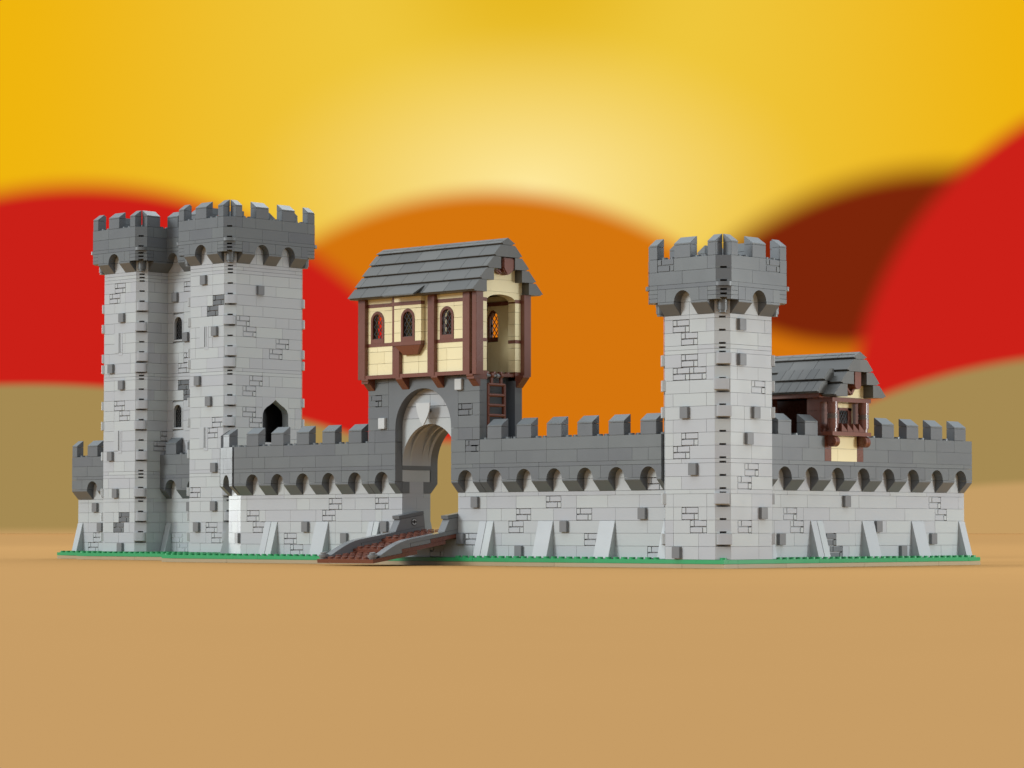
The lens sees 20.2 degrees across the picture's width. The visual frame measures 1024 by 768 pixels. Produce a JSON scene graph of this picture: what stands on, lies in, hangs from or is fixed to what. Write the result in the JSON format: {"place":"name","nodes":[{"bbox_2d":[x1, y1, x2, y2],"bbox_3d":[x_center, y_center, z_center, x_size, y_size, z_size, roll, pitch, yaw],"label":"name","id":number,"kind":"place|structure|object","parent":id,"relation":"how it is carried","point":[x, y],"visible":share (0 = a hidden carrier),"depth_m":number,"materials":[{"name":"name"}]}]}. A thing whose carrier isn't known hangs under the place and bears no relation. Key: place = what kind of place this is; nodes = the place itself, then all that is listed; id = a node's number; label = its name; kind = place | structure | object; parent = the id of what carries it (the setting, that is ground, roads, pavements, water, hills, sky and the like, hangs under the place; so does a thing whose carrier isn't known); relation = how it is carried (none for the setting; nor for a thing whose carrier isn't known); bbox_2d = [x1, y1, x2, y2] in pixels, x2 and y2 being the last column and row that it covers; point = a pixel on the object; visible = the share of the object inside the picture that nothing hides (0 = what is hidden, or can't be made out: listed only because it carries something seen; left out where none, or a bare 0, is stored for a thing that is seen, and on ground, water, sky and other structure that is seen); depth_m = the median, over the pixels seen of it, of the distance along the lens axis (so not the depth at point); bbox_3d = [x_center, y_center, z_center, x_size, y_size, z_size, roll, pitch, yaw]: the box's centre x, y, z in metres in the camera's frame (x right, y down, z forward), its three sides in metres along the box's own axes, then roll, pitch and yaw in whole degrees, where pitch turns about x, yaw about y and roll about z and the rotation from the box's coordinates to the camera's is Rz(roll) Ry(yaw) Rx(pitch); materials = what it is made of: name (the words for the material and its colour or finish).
{"place":"outdoors","nodes":[
{"label":"outdoors","id":0,"kind":"place"},
{"bbox_2d":[0,0,1023,532],"bbox_3d":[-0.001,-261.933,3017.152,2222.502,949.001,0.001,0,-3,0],"label":"sky","id":1,"kind":"structure","parent":0,"point":[862,160],"depth_m":3015.26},
{"bbox_2d":[0,533,1023,767],"bbox_3d":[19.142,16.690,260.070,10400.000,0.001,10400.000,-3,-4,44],"label":"ground","id":2,"kind":"structure","parent":0,"point":[132,664],"depth_m":74.85,"materials":[{"name":"beige sand"}]},
{"bbox_2d":[57,551,80,558],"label":"base plate","id":3,"kind":"object","parent":2,"relation":"on","point":[67,554],"visible":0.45,"depth_m":350.57,"materials":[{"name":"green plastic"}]},
{"bbox_2d":[72,440,104,550],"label":"curtain wall","id":4,"kind":"structure","parent":3,"relation":"on","point":[87,478],"depth_m":350.78,"materials":[{"name":"grey plastic"}]},
{"bbox_2d":[77,551,219,559],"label":"base plate","id":5,"kind":"object","parent":2,"relation":"on","point":[121,555],"visible":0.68,"depth_m":337.71,"materials":[{"name":"green plastic"}]},
{"bbox_2d":[91,210,181,551],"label":"keep tower","id":6,"kind":"structure","parent":5,"relation":"on","point":[130,259],"depth_m":340.64,"materials":[{"name":"grey plastic"}]},
{"bbox_2d":[160,438,189,551],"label":"curtain wall","id":7,"kind":"structure","parent":5,"relation":"on","point":[174,469],"depth_m":339.29,"materials":[{"name":"grey plastic"}]},
{"bbox_2d":[167,210,195,547],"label":"keep wall","id":8,"kind":"structure","parent":5,"relation":"on","point":[178,384],"depth_m":340.65,"materials":[{"name":"grey plastic"}]},
{"bbox_2d":[173,404,181,427],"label":"window","id":9,"kind":"structure","parent":8,"relation":"in","point":[176,404],"depth_m":340.70,"materials":[{"name":"grey plastic"}]},
{"bbox_2d":[174,316,182,339],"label":"window","id":10,"kind":"structure","parent":8,"relation":"in","point":[176,317],"depth_m":341.12,"materials":[{"name":"grey plastic"}]},
{"bbox_2d":[176,200,316,551],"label":"keep tower","id":11,"kind":"structure","parent":5,"relation":"on","point":[246,352],"depth_m":331.04,"materials":[{"name":"grey plastic"}]},
{"bbox_2d":[261,397,288,427],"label":"doorway","id":12,"kind":"structure","parent":11,"relation":"in","point":[282,403],"depth_m":333.63,"materials":[{"name":"grey plastic"}]},
{"bbox_2d":[162,553,979,568],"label":"base plate","id":13,"kind":"object","parent":2,"relation":"on","point":[721,563],"visible":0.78,"depth_m":277.84,"materials":[{"name":"green plastic"}]},
{"bbox_2d":[220,430,230,552],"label":"curtain wall","id":14,"kind":"structure","parent":13,"relation":"on","point":[225,547],"depth_m":313.08,"materials":[{"name":"grey plastic"}]},
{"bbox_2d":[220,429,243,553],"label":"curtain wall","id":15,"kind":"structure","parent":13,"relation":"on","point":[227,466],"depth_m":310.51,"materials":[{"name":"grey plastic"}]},
{"bbox_2d":[234,424,376,555],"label":"curtain wall","id":16,"kind":"structure","parent":13,"relation":"on","point":[306,493],"depth_m":301.51,"materials":[{"name":"grey plastic"}]},
{"bbox_2d":[366,375,521,556],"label":"gatehouse","id":17,"kind":"object","parent":13,"relation":"on","point":[415,424],"visible":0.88,"depth_m":290.32,"materials":[{"name":"grey plastic"}]},
{"bbox_2d":[317,511,457,563],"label":"drawbridge","id":18,"kind":"object","parent":17,"relation":"attached to","point":[407,534],"visible":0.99,"depth_m":284.58,"materials":[{"name":"brown plastic"}]},
{"bbox_2d":[348,238,542,390],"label":"timber house","id":19,"kind":"structure","parent":17,"relation":"on","point":[436,308],"depth_m":287.70,"materials":[{"name":"beige plastic"}]},
{"bbox_2d":[371,311,385,343],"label":"window","id":20,"kind":"structure","parent":19,"relation":"in","point":[374,340],"depth_m":292.99,"materials":[{"name":"brown plastic"}]},
{"bbox_2d":[401,309,414,341],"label":"window","id":21,"kind":"structure","parent":19,"relation":"in","point":[404,336],"depth_m":289.08,"materials":[{"name":"brown plastic"}]},
{"bbox_2d":[440,306,453,338],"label":"window","id":22,"kind":"structure","parent":19,"relation":"in","point":[443,334],"depth_m":285.99,"materials":[{"name":"brown plastic"}]},
{"bbox_2d":[488,310,497,341],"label":"window","id":23,"kind":"structure","parent":19,"relation":"in","point":[491,315],"depth_m":291.21,"materials":[{"name":"brown plastic"}]},
{"bbox_2d":[487,373,505,424],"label":"ladder","id":24,"kind":"object","parent":17,"relation":"attached to","point":[491,376],"visible":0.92,"depth_m":284.80,"materials":[{"name":"brown plastic"}]},
{"bbox_2d":[473,413,664,558],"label":"curtain wall","id":25,"kind":"structure","parent":13,"relation":"on","point":[588,490],"depth_m":274.68,"materials":[{"name":"grey plastic"}]},
{"bbox_2d":[646,234,788,559],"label":"corner tower","id":26,"kind":"structure","parent":13,"relation":"on","point":[716,304],"depth_m":263.24,"materials":[{"name":"grey plastic"}]},
{"bbox_2d":[770,413,971,558],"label":"curtain wall","id":27,"kind":"structure","parent":13,"relation":"on","point":[902,494],"depth_m":278.34,"materials":[{"name":"grey plastic"}]},
{"bbox_2d":[770,352,885,461],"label":"timber hut","id":28,"kind":"object","parent":27,"relation":"on","point":[833,394],"visible":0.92,"depth_m":274.02,"materials":[{"name":"beige plastic"}]},
{"bbox_2d":[837,408,851,423],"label":"window","id":29,"kind":"structure","parent":28,"relation":"in","point":[848,411],"depth_m":275.64,"materials":[{"name":"brown plastic"}]}
]}

